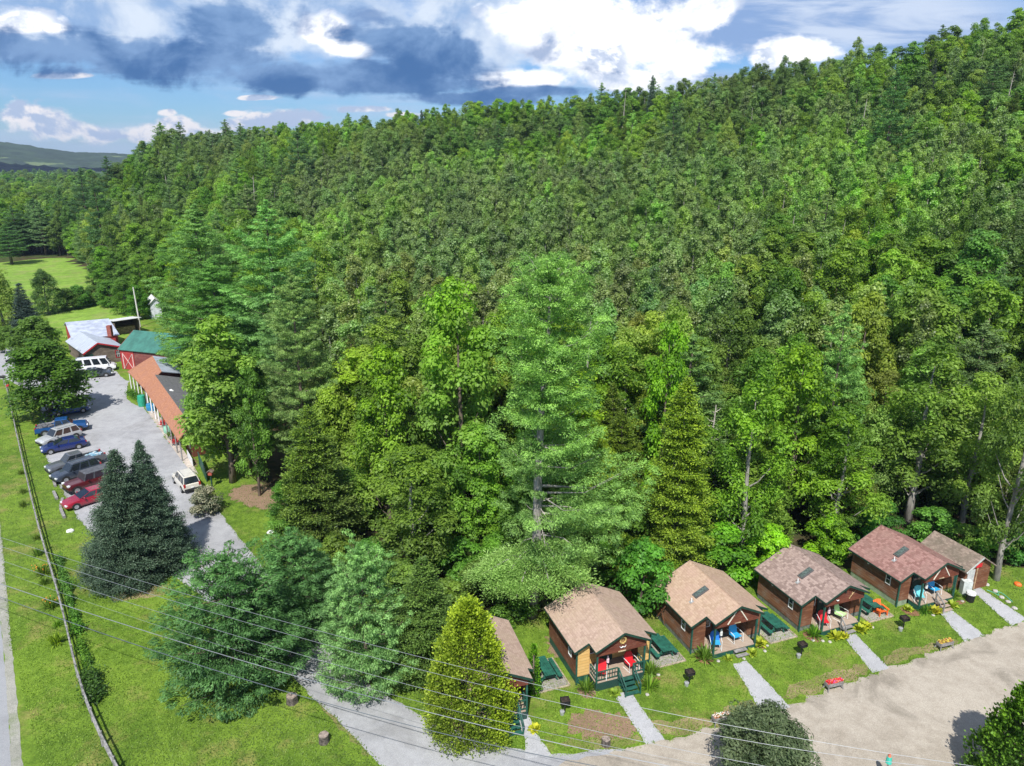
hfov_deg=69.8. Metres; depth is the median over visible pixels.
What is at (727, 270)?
maple tree
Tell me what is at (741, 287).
poplar tree
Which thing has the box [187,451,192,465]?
white railing
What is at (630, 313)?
poplar tree
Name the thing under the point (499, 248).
poplar tree
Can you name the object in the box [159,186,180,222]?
pine tree
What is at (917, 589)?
metal chair
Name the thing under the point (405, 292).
maple tree
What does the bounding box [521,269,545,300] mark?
poplar tree
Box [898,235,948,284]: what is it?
maple tree
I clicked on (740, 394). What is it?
hardwood tree
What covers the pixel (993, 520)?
shrub
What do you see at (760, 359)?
hardwood tree
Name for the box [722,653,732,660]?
hosta
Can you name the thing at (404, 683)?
power line
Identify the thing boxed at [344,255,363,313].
poplar tree
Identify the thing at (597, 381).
maple tree
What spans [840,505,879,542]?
shrub
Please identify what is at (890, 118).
pine tree
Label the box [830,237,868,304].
maple tree
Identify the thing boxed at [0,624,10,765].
road
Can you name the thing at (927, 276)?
maple tree
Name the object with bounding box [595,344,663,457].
hardwood tree
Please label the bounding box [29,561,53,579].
daylily
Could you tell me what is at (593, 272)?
poplar tree
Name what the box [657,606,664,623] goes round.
crossed skis
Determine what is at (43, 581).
daylily
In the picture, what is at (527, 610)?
shrub
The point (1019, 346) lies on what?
maple tree
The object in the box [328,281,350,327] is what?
poplar tree
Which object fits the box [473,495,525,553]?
maple tree
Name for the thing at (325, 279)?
hardwood tree
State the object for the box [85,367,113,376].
parked car
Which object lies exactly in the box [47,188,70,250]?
pine tree
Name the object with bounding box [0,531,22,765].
road shoulder
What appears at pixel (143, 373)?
shop
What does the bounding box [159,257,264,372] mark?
pine tree
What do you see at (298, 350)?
pine tree
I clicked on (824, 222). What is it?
pine tree
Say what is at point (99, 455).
pickup truck
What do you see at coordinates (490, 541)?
shrub
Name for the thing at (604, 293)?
poplar tree
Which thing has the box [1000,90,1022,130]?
hemlock tree
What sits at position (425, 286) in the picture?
poplar tree
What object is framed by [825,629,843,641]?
hosta
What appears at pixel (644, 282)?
poplar tree
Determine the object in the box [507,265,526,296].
poplar tree
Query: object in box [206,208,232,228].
pine tree
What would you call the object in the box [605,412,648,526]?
hemlock tree
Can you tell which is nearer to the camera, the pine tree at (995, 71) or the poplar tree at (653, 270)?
the poplar tree at (653, 270)
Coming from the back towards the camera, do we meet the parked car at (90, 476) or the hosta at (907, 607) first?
the parked car at (90, 476)
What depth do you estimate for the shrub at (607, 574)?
58.59 m
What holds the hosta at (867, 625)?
on the mulch bed
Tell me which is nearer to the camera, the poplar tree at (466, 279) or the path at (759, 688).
the path at (759, 688)
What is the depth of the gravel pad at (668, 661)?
50.65 m
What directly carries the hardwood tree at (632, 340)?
on the ground at (800, 535)
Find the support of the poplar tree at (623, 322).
on the ground at (800, 535)
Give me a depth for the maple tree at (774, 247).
104.99 m
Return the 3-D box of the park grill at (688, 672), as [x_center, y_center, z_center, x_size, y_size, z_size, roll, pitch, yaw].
[11.627,19.263,48.102,0.570,1.030,0.445,-5,18,-16]
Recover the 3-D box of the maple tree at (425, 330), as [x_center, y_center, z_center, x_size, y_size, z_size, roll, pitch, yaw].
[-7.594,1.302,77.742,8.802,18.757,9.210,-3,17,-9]
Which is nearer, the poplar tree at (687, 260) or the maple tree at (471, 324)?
the maple tree at (471, 324)
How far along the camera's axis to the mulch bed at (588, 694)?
47.35 m
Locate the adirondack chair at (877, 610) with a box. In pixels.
[872,599,889,616]
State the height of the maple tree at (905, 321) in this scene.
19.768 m
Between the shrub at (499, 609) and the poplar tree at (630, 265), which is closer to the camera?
the shrub at (499, 609)
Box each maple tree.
[0,325,22,351]
[0,337,100,422]
[2,315,68,363]
[65,284,90,307]
[92,280,123,307]
[125,284,150,320]
[179,344,242,451]
[195,335,286,475]
[284,422,342,474]
[285,396,318,449]
[297,359,338,400]
[300,295,341,388]
[305,384,352,485]
[328,373,355,422]
[331,344,395,433]
[334,374,399,463]
[334,465,385,529]
[339,423,392,508]
[354,315,421,437]
[384,271,415,343]
[386,483,469,554]
[396,422,450,526]
[398,339,434,413]
[405,310,465,385]
[409,276,504,536]
[414,284,467,350]
[435,347,505,492]
[438,334,473,444]
[446,422,504,552]
[451,340,507,480]
[460,266,481,315]
[461,284,492,324]
[464,320,480,332]
[471,357,527,487]
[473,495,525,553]
[476,303,528,487]
[487,296,530,437]
[488,355,557,469]
[495,473,551,570]
[497,312,561,437]
[498,425,553,488]
[507,450,588,540]
[522,317,608,434]
[545,368,614,473]
[545,422,601,471]
[546,470,600,557]
[552,299,586,368]
[564,415,624,538]
[569,335,628,422]
[583,478,650,555]
[612,271,643,309]
[613,493,661,541]
[639,319,690,492]
[645,462,711,526]
[704,261,747,346]
[725,259,801,357]
[728,254,764,299]
[735,279,787,379]
[736,321,788,380]
[744,267,813,348]
[749,226,792,293]
[760,342,843,533]
[788,290,830,353]
[802,249,862,315]
[803,342,829,412]
[805,268,854,302]
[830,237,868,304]
[835,229,873,289]
[843,291,900,406]
[843,300,884,368]
[844,238,874,291]
[848,295,888,319]
[856,232,905,288]
[861,287,972,452]
[862,273,903,338]
[862,283,934,408]
[865,248,920,297]
[876,238,914,285]
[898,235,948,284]
[911,268,946,294]
[911,316,946,377]
[919,238,960,286]
[934,251,970,278]
[935,264,987,306]
[938,228,1008,298]
[939,285,990,368]
[941,291,981,306]
[948,279,1022,402]
[951,290,986,301]
[969,302,1023,369]
[991,278,1023,368]
[993,318,1023,393]
[1002,253,1023,302]
[1006,384,1023,404]
[1011,314,1023,382]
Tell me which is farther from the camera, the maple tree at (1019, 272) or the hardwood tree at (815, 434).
the maple tree at (1019, 272)
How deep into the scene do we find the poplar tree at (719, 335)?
80.45 m
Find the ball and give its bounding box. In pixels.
[1014,581,1021,586]
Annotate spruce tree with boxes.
[5,283,48,341]
[73,448,192,605]
[125,439,204,579]
[238,574,284,664]
[419,110,423,130]
[645,75,655,113]
[690,123,701,154]
[928,58,936,88]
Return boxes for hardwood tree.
[0,268,31,343]
[29,268,65,313]
[51,288,80,310]
[83,285,104,304]
[84,268,99,286]
[110,277,135,314]
[262,480,309,547]
[298,290,320,319]
[315,271,349,310]
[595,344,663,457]
[597,326,671,442]
[620,311,663,390]
[622,309,675,463]
[626,298,702,420]
[631,383,669,485]
[666,337,728,439]
[685,406,725,521]
[694,301,766,440]
[698,343,736,443]
[707,457,793,552]
[709,455,801,542]
[711,436,793,531]
[714,346,800,461]
[720,385,764,471]
[725,334,774,438]
[747,341,782,382]
[758,408,808,495]
[774,331,811,462]
[784,404,850,507]
[791,402,893,537]
[801,347,877,456]
[816,456,879,534]
[842,405,906,513]
[844,399,890,503]
[856,335,983,525]
[858,369,901,457]
[876,409,936,516]
[917,430,979,514]
[924,371,1023,522]
[957,393,1018,517]
[967,401,1023,521]
[986,481,1023,552]
[993,233,1023,276]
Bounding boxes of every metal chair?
[595,658,606,680]
[623,650,638,672]
[708,630,722,650]
[727,624,743,643]
[816,610,830,628]
[832,604,847,621]
[912,585,926,602]
[927,581,941,596]
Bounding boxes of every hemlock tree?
[338,335,362,391]
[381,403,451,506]
[598,381,635,472]
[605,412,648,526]
[717,97,730,125]
[975,254,991,276]
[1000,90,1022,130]
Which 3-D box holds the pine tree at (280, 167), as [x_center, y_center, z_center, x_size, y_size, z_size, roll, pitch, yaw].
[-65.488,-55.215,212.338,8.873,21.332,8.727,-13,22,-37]
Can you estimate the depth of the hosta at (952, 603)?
56.50 m
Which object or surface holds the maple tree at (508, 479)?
on the ground at (800, 535)
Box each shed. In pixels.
[109,316,140,330]
[148,294,161,318]
[921,531,996,589]
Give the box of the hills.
[0,142,130,168]
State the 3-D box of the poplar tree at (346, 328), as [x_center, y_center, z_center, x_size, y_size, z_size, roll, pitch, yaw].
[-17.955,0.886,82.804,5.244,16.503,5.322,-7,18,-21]
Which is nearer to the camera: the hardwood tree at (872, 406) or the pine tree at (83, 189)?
the hardwood tree at (872, 406)
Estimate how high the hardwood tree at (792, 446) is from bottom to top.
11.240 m
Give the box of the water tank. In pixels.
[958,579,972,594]
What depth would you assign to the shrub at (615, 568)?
58.87 m
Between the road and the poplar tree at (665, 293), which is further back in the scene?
the poplar tree at (665, 293)
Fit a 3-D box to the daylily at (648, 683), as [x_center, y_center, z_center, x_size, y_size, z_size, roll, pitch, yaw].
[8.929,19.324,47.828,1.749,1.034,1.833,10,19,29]
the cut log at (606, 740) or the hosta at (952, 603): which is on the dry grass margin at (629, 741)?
the cut log at (606, 740)
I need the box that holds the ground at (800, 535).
[0,131,1023,617]
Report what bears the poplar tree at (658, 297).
on the ground at (800, 535)
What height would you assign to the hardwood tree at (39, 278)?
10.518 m
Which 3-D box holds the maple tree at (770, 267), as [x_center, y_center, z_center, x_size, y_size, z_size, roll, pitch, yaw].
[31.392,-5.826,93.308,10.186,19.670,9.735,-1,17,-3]
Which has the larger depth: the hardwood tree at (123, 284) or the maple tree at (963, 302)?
the hardwood tree at (123, 284)
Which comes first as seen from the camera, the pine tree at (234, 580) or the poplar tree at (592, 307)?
the pine tree at (234, 580)
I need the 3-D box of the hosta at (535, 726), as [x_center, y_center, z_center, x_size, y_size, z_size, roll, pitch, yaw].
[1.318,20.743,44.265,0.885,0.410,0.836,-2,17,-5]
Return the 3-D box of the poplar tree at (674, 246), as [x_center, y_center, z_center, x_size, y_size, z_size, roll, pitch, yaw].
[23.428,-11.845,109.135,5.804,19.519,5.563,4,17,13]
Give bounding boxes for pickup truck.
[34,416,88,435]
[44,449,106,474]
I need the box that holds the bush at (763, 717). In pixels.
[709,698,823,765]
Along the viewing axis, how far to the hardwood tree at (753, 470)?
62.49 m
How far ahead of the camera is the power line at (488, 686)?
35.55 m
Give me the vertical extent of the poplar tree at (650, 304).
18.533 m
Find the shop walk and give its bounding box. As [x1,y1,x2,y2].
[148,411,197,473]
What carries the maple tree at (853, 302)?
on the ground at (800, 535)
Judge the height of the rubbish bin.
0.860 m
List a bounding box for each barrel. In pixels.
[137,394,145,406]
[146,403,152,410]
[163,425,169,432]
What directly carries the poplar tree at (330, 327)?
on the ground at (800, 535)
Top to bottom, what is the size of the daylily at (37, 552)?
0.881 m
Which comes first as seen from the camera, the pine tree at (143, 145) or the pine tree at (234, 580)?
the pine tree at (234, 580)
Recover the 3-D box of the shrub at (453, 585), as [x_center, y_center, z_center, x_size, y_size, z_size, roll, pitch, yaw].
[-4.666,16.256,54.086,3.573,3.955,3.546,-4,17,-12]
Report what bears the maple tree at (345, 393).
on the ground at (800, 535)
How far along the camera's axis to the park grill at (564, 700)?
45.52 m
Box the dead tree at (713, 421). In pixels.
[699,406,720,487]
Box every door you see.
[600,654,611,659]
[712,624,722,632]
[816,599,823,613]
[910,574,920,589]
[967,569,975,580]
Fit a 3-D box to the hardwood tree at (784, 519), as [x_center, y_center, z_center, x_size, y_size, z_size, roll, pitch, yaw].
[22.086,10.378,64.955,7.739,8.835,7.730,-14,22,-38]
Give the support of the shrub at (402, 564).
on the lawn at (30, 750)
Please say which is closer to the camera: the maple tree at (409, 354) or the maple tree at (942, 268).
the maple tree at (409, 354)
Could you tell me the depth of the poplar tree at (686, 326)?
81.41 m
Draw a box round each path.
[519,713,551,758]
[616,692,664,743]
[733,661,789,708]
[846,633,887,672]
[941,611,983,640]
[973,588,1023,624]
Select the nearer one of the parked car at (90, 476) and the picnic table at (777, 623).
the picnic table at (777, 623)
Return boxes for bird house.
[206,469,213,486]
[885,754,891,765]
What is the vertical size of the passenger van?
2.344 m
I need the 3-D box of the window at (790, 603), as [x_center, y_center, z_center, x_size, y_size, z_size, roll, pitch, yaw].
[20.492,16.180,53.963,0.050,0.850,0.470,-6,18,-20]
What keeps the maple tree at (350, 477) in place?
on the ground at (800, 535)
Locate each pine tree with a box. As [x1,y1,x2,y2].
[0,224,35,264]
[1,205,40,255]
[18,198,49,253]
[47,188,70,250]
[67,167,95,223]
[110,203,136,249]
[121,141,151,171]
[143,203,256,364]
[143,540,319,721]
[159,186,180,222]
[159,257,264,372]
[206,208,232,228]
[207,213,239,281]
[217,199,321,384]
[222,199,234,230]
[225,190,250,226]
[235,246,263,297]
[236,183,259,219]
[239,193,255,216]
[240,526,351,652]
[252,298,309,423]
[258,266,339,453]
[271,155,291,191]
[311,528,424,706]
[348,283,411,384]
[456,249,661,619]
[483,120,506,170]
[628,333,735,490]
[659,102,689,155]
[671,103,691,151]
[797,187,839,252]
[803,300,870,511]
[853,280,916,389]
[864,66,921,164]
[936,320,1022,432]
[955,65,994,97]
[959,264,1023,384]
[975,59,1012,122]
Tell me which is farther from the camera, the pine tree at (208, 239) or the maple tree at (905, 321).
the pine tree at (208, 239)
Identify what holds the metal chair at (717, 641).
on the cabin at (703, 603)
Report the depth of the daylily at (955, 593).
57.56 m
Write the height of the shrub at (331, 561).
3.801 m
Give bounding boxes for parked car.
[3,349,11,361]
[35,422,82,445]
[40,435,87,454]
[49,455,100,482]
[50,403,90,416]
[60,484,102,509]
[61,463,108,493]
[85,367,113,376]
[172,467,200,492]
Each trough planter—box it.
[710,711,728,727]
[822,677,843,692]
[934,637,953,651]
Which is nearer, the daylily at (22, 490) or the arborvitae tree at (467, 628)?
the arborvitae tree at (467, 628)
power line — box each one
[0,583,667,765]
[1,537,970,765]
[1,546,921,765]
[1,560,762,765]
[1,597,594,765]
[2,571,707,765]
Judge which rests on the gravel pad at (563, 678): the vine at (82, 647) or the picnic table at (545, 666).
the picnic table at (545, 666)
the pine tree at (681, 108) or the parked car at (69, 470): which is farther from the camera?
the pine tree at (681, 108)
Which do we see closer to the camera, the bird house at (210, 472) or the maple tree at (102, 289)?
the bird house at (210, 472)
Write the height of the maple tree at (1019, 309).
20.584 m
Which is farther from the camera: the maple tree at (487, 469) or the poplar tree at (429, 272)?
the poplar tree at (429, 272)
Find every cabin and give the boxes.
[455,615,533,738]
[543,581,656,697]
[651,560,767,658]
[754,544,870,634]
[848,525,964,612]
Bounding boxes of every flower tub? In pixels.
[164,432,173,438]
[168,437,181,445]
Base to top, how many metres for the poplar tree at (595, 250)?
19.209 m
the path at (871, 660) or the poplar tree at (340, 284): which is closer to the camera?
the path at (871, 660)
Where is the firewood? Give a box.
[115,324,135,333]
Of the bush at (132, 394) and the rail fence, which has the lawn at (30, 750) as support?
the rail fence
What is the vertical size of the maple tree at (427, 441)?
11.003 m
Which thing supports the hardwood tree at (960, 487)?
on the ground at (800, 535)
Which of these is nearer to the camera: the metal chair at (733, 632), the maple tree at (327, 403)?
the metal chair at (733, 632)
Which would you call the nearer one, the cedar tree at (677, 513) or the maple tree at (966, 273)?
the cedar tree at (677, 513)
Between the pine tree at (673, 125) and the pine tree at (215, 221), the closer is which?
the pine tree at (215, 221)
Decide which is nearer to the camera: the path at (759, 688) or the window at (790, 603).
the path at (759, 688)
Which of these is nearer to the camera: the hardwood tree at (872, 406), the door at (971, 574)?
the door at (971, 574)
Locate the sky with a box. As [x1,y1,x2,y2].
[0,0,1023,153]
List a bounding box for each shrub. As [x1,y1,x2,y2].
[188,484,223,516]
[317,531,353,570]
[321,552,358,591]
[352,536,391,588]
[380,557,414,607]
[427,535,483,588]
[436,576,469,609]
[458,557,496,607]
[464,530,518,574]
[487,588,526,628]
[509,589,543,618]
[554,557,595,594]
[588,537,618,585]
[595,532,639,585]
[608,536,675,614]
[650,551,680,577]
[679,540,718,566]
[687,521,757,584]
[742,523,792,576]
[802,513,851,565]
[814,525,856,561]
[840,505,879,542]
[868,500,909,535]
[905,506,960,542]
[942,523,987,556]
[960,526,1006,559]
[974,506,1017,528]
[998,522,1023,566]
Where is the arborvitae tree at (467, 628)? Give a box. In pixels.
[419,592,524,759]
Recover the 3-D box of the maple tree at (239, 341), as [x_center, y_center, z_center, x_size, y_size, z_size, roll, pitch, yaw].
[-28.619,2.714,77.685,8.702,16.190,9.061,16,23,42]
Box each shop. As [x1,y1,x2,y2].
[128,356,180,402]
[144,375,238,460]
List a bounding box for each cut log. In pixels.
[286,692,297,706]
[318,731,329,745]
[601,735,610,747]
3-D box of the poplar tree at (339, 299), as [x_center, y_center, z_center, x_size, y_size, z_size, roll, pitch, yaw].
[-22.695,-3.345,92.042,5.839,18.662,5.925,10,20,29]
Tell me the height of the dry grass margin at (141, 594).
0.001 m
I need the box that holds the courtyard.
[559,622,1023,765]
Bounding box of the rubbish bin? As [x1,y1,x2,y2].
[966,590,976,602]
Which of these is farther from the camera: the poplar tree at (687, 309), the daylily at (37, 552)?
the poplar tree at (687, 309)
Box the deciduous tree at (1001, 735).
[956,680,1023,765]
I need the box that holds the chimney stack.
[106,325,113,335]
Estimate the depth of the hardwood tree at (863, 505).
65.51 m
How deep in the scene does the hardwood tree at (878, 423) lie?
67.72 m
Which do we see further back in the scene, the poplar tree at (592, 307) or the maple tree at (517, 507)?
the poplar tree at (592, 307)
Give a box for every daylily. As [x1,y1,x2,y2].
[16,499,28,507]
[18,487,27,492]
[28,546,42,556]
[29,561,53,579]
[31,532,42,539]
[34,576,50,585]
[35,593,62,610]
[43,629,66,649]
[51,618,62,627]
[575,676,598,698]
[638,673,660,696]
[644,660,662,678]
[688,642,716,666]
[803,621,823,641]
[918,602,935,615]
[945,587,961,599]
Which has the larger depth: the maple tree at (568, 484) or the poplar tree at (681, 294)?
the poplar tree at (681, 294)
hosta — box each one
[527,721,539,733]
[609,687,620,697]
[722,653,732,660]
[746,647,756,657]
[753,635,767,647]
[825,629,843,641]
[840,631,849,638]
[852,622,868,634]
[860,620,873,629]
[902,603,914,612]
[927,604,942,613]
[945,599,958,607]
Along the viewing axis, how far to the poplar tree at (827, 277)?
98.15 m
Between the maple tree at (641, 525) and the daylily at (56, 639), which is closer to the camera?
the daylily at (56, 639)
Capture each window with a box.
[115,350,120,357]
[681,619,685,630]
[788,598,793,609]
[885,575,890,584]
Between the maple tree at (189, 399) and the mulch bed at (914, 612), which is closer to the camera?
the mulch bed at (914, 612)
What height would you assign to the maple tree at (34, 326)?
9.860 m
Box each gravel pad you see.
[530,657,569,693]
[650,635,685,667]
[760,617,797,643]
[860,601,893,622]
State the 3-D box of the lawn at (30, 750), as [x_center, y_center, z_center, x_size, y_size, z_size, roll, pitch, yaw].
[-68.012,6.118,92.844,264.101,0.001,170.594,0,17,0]
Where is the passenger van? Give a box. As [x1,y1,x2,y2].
[75,355,116,370]
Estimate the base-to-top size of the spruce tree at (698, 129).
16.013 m
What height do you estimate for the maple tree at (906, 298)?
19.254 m
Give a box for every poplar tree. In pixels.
[305,301,344,381]
[313,283,355,364]
[321,277,352,332]
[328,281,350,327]
[333,319,363,381]
[335,298,360,363]
[344,250,366,333]
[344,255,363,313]
[354,276,379,344]
[358,283,394,342]
[359,258,380,336]
[375,264,386,308]
[375,268,393,310]
[380,263,416,302]
[382,250,405,280]
[402,298,423,338]
[409,243,435,298]
[409,306,427,373]
[412,261,434,302]
[413,281,431,323]
[414,302,434,352]
[416,263,440,298]
[430,275,444,294]
[434,240,458,277]
[437,259,457,283]
[451,262,465,279]
[456,272,478,315]
[461,236,481,277]
[462,312,481,333]
[476,294,491,326]
[477,254,496,298]
[481,258,498,299]
[486,269,515,322]
[492,242,508,278]
[495,255,517,296]
[496,248,519,290]
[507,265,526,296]
[512,230,531,278]
[515,282,525,297]
[519,251,533,275]
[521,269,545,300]
[558,256,575,282]
[562,261,583,295]
[574,243,591,288]
[578,292,601,343]
[580,260,612,309]
[586,240,611,292]
[590,276,612,314]
[591,298,620,359]
[593,299,614,340]
[595,272,613,335]
[607,317,631,390]
[608,261,636,319]
[608,274,630,308]
[610,246,636,295]
[610,286,628,319]
[619,267,660,321]
[620,262,639,303]
[625,305,642,329]
[630,257,649,280]
[633,284,659,317]
[636,278,660,307]
[637,264,660,290]
[637,285,662,322]
[645,302,669,324]
[658,247,679,300]
[659,237,686,302]
[660,284,677,309]
[662,271,682,308]
[665,311,691,339]
[673,281,701,333]
[673,295,693,330]
[678,254,694,290]
[678,273,690,301]
[687,274,710,333]
[692,286,725,363]
[693,262,711,296]
[695,249,723,296]
[697,295,740,366]
[698,278,737,382]
[705,322,729,400]
[706,279,724,306]
[715,234,742,272]
[720,254,744,330]
[724,276,752,380]
[744,240,772,295]
[760,287,800,354]
[790,253,813,295]
[791,244,814,291]
[804,295,847,379]
[809,233,829,290]
[810,286,828,332]
[817,266,841,294]
[820,322,863,439]
[843,281,885,399]
[893,298,940,417]
[895,342,941,450]
[911,353,960,475]
[926,309,965,459]
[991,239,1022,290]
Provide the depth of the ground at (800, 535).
70.97 m
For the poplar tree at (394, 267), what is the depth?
99.20 m
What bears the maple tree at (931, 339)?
on the ground at (800, 535)
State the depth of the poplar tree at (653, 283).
95.51 m
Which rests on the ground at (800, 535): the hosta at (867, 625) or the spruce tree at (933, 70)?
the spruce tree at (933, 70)
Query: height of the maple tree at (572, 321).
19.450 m
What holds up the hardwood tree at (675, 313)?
on the ground at (800, 535)
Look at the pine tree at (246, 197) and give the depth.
183.44 m
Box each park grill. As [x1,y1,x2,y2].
[560,696,569,711]
[684,668,695,683]
[797,640,807,655]
[899,615,909,628]
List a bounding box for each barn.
[63,318,118,342]
[65,331,120,361]
[117,330,191,372]
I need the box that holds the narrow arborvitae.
[527,643,542,697]
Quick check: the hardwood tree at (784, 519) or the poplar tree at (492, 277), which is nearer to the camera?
the hardwood tree at (784, 519)
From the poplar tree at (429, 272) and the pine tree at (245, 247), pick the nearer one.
the poplar tree at (429, 272)
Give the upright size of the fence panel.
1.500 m
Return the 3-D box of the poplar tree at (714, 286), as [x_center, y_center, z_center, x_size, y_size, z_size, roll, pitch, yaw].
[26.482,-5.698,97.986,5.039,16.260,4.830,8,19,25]
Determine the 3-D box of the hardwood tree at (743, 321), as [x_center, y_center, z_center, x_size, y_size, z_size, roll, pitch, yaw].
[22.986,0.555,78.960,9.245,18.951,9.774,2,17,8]
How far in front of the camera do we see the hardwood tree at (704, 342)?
70.35 m
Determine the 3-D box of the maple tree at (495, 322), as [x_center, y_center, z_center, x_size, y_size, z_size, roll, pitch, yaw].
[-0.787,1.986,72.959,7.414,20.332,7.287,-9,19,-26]
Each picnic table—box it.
[534,655,562,683]
[651,633,678,659]
[761,611,789,635]
[862,594,885,614]
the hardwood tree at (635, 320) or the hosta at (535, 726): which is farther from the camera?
the hardwood tree at (635, 320)
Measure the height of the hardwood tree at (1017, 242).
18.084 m
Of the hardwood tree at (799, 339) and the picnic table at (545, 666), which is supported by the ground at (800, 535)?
the hardwood tree at (799, 339)
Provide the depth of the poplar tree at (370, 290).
84.73 m
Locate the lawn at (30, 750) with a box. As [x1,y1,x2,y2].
[0,304,1023,765]
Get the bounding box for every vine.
[51,551,89,634]
[75,635,94,668]
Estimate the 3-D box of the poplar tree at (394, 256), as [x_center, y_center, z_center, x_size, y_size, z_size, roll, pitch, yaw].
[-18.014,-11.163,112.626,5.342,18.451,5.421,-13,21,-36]
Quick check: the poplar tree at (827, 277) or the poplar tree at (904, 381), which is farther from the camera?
the poplar tree at (827, 277)
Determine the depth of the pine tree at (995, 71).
161.60 m
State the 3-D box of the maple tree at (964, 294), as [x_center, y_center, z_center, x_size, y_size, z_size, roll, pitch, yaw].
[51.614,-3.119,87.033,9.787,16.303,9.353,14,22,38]
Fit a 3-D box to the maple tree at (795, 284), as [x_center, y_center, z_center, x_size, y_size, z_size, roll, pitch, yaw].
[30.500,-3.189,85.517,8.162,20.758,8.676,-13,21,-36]
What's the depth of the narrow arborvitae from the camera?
46.64 m
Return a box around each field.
[0,258,93,303]
[43,303,135,339]
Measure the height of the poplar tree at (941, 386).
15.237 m
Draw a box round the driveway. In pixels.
[0,350,623,765]
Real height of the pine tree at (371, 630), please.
11.026 m
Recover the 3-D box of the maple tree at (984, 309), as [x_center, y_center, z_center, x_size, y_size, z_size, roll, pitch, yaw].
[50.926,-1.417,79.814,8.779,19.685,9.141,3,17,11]
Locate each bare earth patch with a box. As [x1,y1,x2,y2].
[229,483,277,509]
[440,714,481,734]
[545,636,558,657]
[567,708,636,740]
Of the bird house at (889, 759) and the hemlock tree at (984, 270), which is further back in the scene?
the hemlock tree at (984, 270)
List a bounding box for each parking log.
[52,490,57,499]
[59,507,65,518]
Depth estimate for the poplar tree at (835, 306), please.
78.03 m
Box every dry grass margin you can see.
[112,583,174,600]
[319,704,369,755]
[560,735,641,750]
[651,717,712,735]
[714,701,755,726]
[782,664,867,698]
[884,639,958,664]
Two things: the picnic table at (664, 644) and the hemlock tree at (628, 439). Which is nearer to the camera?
the picnic table at (664, 644)
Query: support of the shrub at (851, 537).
on the ground at (800, 535)
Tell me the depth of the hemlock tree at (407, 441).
71.42 m
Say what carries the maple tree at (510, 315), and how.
on the ground at (800, 535)
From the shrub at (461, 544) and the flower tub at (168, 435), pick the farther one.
the flower tub at (168, 435)
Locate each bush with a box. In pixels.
[69,657,115,705]
[120,388,149,402]
[709,698,823,765]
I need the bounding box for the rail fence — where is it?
[3,378,117,765]
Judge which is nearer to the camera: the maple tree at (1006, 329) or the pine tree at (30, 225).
the maple tree at (1006, 329)
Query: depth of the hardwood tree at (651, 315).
75.12 m
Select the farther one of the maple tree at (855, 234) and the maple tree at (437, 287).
the maple tree at (855, 234)
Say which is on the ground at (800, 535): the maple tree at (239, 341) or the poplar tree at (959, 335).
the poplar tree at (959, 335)
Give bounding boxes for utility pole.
[132,287,140,326]
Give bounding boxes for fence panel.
[198,453,206,481]
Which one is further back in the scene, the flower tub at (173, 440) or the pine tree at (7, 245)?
the pine tree at (7, 245)
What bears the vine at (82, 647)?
on the lawn at (30, 750)
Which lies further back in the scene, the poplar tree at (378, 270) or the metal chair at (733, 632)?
the poplar tree at (378, 270)
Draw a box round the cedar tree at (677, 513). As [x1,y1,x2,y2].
[628,376,721,586]
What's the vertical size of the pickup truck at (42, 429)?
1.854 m
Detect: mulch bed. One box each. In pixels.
[577,686,595,697]
[695,653,713,663]
[803,631,821,641]
[900,607,918,615]
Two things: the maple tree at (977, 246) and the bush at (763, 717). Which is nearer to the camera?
the bush at (763, 717)
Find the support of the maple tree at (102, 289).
on the field at (96, 311)
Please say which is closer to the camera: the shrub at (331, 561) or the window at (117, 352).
the shrub at (331, 561)
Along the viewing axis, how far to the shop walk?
87.30 m
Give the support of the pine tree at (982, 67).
on the ground at (800, 535)
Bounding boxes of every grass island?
[116,368,132,380]
[126,387,149,404]

